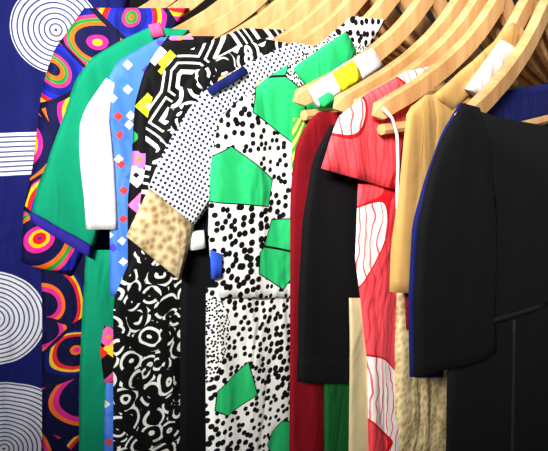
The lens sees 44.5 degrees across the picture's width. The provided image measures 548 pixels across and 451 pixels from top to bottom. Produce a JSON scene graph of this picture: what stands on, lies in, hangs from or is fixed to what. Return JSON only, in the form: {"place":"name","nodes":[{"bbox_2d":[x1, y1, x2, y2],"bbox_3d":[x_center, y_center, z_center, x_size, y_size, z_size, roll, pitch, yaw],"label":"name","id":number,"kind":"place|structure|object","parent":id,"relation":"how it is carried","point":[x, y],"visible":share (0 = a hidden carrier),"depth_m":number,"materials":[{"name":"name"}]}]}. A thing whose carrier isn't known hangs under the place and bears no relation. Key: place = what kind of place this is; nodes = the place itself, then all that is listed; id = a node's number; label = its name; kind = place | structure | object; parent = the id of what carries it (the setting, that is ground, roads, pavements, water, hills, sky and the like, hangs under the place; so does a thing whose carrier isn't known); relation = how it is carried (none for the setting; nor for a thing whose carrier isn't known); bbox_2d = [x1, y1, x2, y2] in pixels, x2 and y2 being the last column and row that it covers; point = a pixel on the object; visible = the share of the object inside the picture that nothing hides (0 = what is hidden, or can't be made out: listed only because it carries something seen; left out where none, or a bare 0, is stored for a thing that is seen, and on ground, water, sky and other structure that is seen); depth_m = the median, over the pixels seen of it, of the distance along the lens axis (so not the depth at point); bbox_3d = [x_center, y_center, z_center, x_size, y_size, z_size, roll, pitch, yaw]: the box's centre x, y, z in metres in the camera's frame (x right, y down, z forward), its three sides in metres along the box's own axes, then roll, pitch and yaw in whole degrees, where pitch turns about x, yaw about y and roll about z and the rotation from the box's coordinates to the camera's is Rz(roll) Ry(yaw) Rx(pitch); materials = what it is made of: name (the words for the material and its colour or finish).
{"place":"outdoors","nodes":[
{"label":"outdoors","id":0,"kind":"place"},
{"bbox_2d":[130,0,538,89],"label":"wall","id":1,"kind":"structure","parent":0,"point":[205,4],"depth_m":2.48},
{"label":"ground","id":2,"kind":"structure","parent":0,"visible":0},
{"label":"clothing rack","id":3,"kind":"object","parent":2,"relation":"on","visible":0},
{"bbox_2d":[138,0,256,20],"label":"clothes hanger","id":4,"kind":"object","parent":3,"relation":"hanging from","point":[158,4],"visible":0.18,"depth_m":0.92,"materials":[{"name":"brown wood"}]},
{"bbox_2d":[0,0,129,450],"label":"navy circle dress","id":5,"kind":"object","parent":4,"relation":"hanging from","point":[32,33],"visible":0.33,"depth_m":0.92,"materials":[{"name":"fabric"}]},
{"bbox_2d":[168,0,269,14],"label":"clothes hanger","id":6,"kind":"object","parent":3,"relation":"hanging from","point":[192,5],"visible":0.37,"depth_m":0.90,"materials":[{"name":"brown wood"}]},
{"bbox_2d":[21,8,189,450],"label":"dress","id":7,"kind":"object","parent":6,"relation":"hanging from","point":[89,35],"visible":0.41,"depth_m":0.92,"materials":[{"name":"fabric"}]},
{"bbox_2d":[117,0,392,78],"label":"clothes hanger","id":8,"kind":"object","parent":3,"relation":"hanging from","point":[240,12],"visible":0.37,"depth_m":0.85,"materials":[{"name":"brown wood"}]},
{"bbox_2d":[79,37,166,450],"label":"blue print blouse","id":9,"kind":"object","parent":8,"relation":"hanging from","point":[106,136],"visible":0.51,"depth_m":0.82,"materials":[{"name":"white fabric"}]},
{"bbox_2d":[171,0,387,73],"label":"clothes hanger","id":10,"kind":"object","parent":3,"relation":"hanging from","point":[214,10],"visible":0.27,"depth_m":0.87,"materials":[{"name":"brown wood"}]},
{"bbox_2d":[30,22,189,450],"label":"dress","id":11,"kind":"object","parent":10,"relation":"hanging from","point":[58,211],"visible":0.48,"depth_m":0.86,"materials":[{"name":"fabric"}]},
{"bbox_2d":[218,0,396,81],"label":"clothes hanger","id":12,"kind":"object","parent":3,"relation":"hanging from","point":[274,10],"visible":0.19,"depth_m":0.84,"materials":[{"name":"brown wood"}]},
{"bbox_2d":[100,36,214,383],"bbox_3d":[-0.143,-0.009,0.824,0.163,0.433,0.011,-8,17,-28],"label":"dress","id":13,"kind":"object","parent":12,"relation":"hanging from","point":[169,50],"visible":0.24,"depth_m":0.79,"materials":[{"name":"multicoloured fabric"}]},
{"bbox_2d":[217,0,459,91],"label":"clothes hanger","id":14,"kind":"object","parent":3,"relation":"hanging from","point":[337,17],"visible":0.33,"depth_m":0.80,"materials":[{"name":"brown wood"}]},
{"bbox_2d":[180,207,215,450],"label":"black skirt","id":15,"kind":"object","parent":14,"relation":"hanging from","point":[196,281],"visible":0.2,"depth_m":0.79,"materials":[{"name":"black fabric"}]},
{"bbox_2d":[126,42,313,280],"bbox_3d":[-0.042,-0.074,0.746,0.274,0.252,0.018,-11,18,-35],"label":"polka dot blouse","id":16,"kind":"object","parent":14,"relation":"hanging from","point":[174,206],"visible":0.81,"depth_m":0.71,"materials":[{"name":"fabric"}]},
{"bbox_2d":[262,0,444,83],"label":"clothes hanger","id":17,"kind":"object","parent":3,"relation":"hanging from","point":[299,10],"visible":0.23,"depth_m":0.82,"materials":[{"name":"brown wood"}]},
{"bbox_2d":[140,28,284,205],"bbox_3d":[-0.072,-0.071,0.807,0.213,0.322,0.012,-9,17,-30],"label":"dress","id":18,"kind":"object","parent":17,"relation":"hanging from","point":[180,70],"visible":0.26,"depth_m":0.76,"materials":[{"name":"fabric"}]},
{"bbox_2d":[254,0,469,94],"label":"clothes hanger","id":19,"kind":"object","parent":3,"relation":"hanging from","point":[381,9],"visible":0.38,"depth_m":0.80,"materials":[{"name":"brown wood"}]},
{"bbox_2d":[206,16,384,450],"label":"dress","id":20,"kind":"object","parent":19,"relation":"hanging from","point":[248,353],"visible":0.8,"depth_m":0.73,"materials":[{"name":"fabric"}]},
{"bbox_2d":[271,0,453,85],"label":"clothes hanger","id":21,"kind":"object","parent":3,"relation":"hanging from","point":[321,11],"visible":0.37,"depth_m":0.81,"materials":[{"name":"brown wood"}]},
{"bbox_2d":[113,38,288,450],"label":"dress","id":22,"kind":"object","parent":21,"relation":"hanging from","point":[146,363],"visible":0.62,"depth_m":0.77,"materials":[{"name":"fabric"}]},
{"bbox_2d":[293,0,517,120],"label":"clothes hanger","id":23,"kind":"object","parent":3,"relation":"hanging from","point":[395,35],"visible":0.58,"depth_m":0.76,"materials":[{"name":"brown wood"}]},
{"bbox_2d":[291,48,382,169],"bbox_3d":[0.070,-0.125,0.722,0.121,0.129,0.033,-13,20,-40],"label":"white yellow top","id":24,"kind":"object","parent":23,"relation":"hanging from","point":[326,90],"visible":0.74,"depth_m":0.70,"materials":[{"name":"fabric"}]},
{"bbox_2d":[333,0,534,112],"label":"clothes hanger","id":25,"kind":"object","parent":3,"relation":"hanging from","point":[428,38],"visible":0.37,"depth_m":0.72,"materials":[{"name":"brown wood"}]},
{"bbox_2d":[289,112,341,450],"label":"dress","id":26,"kind":"object","parent":25,"relation":"hanging from","point":[306,429],"visible":0.37,"depth_m":0.69,"materials":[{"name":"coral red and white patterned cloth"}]},
{"bbox_2d":[297,125,370,382],"bbox_3d":[0.064,0.044,0.690,0.113,0.295,0.010,-14,20,-41],"label":"black blouse","id":27,"kind":"object","parent":25,"relation":"hanging from","point":[328,284],"visible":0.75,"depth_m":0.68,"materials":[{"name":"black fabric"}]},
{"bbox_2d":[324,383,348,450],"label":"dark green skirt","id":28,"kind":"object","parent":25,"relation":"hanging from","point":[336,416],"visible":0.27,"depth_m":0.75,"materials":[{"name":"fabric"}]},
{"bbox_2d":[353,0,545,103],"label":"clothes hanger","id":29,"kind":"object","parent":3,"relation":"hanging from","point":[452,35],"visible":0.38,"depth_m":0.74,"materials":[{"name":"brown wood"}]},
{"bbox_2d":[321,66,428,450],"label":"dress","id":30,"kind":"object","parent":29,"relation":"hanging from","point":[360,148],"visible":0.88,"depth_m":0.71,"materials":[{"name":"red and white patterned cloth"}]},
{"bbox_2d":[372,0,547,134],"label":"clothes hanger","id":31,"kind":"object","parent":3,"relation":"hanging from","point":[457,54],"visible":0.73,"depth_m":0.71,"materials":[{"name":"brown wood"}]},
{"bbox_2d":[382,107,447,450],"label":"dress","id":32,"kind":"object","parent":31,"relation":"hanging from","point":[420,409],"visible":0.23,"depth_m":0.81,"materials":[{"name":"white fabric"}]},
{"bbox_2d":[454,0,547,124],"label":"clothes hanger","id":33,"kind":"object","parent":3,"relation":"hanging from","point":[489,94],"visible":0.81,"depth_m":0.69,"materials":[{"name":"brown wood"}]},
{"bbox_2d":[408,40,514,377],"bbox_3d":[0.191,-0.012,0.675,0.011,0.339,0.230,11,19,36],"label":"navy blouse","id":34,"kind":"object","parent":33,"relation":"hanging from","point":[493,62],"visible":0.34,"depth_m":0.63,"materials":[{"name":"fabric"}]},
{"bbox_2d":[414,83,547,450],"bbox_3d":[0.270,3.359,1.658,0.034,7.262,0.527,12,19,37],"label":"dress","id":35,"kind":"object","parent":33,"relation":"hanging from","point":[481,303],"visible":0.98,"depth_m":0.69,"materials":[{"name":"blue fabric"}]},
{"bbox_2d":[494,0,547,70],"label":"clothes hanger","id":36,"kind":"object","parent":3,"relation":"hanging from","point":[521,13],"visible":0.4,"depth_m":0.74,"materials":[{"name":"brown wood"}]},
{"bbox_2d":[389,22,523,329],"bbox_3d":[0.192,-0.049,0.682,0.017,0.307,0.262,13,20,40],"label":"tan jacket","id":37,"kind":"object","parent":36,"relation":"hanging from","point":[428,117],"visible":0.52,"depth_m":0.61,"materials":[{"name":"fabric"}]}
]}

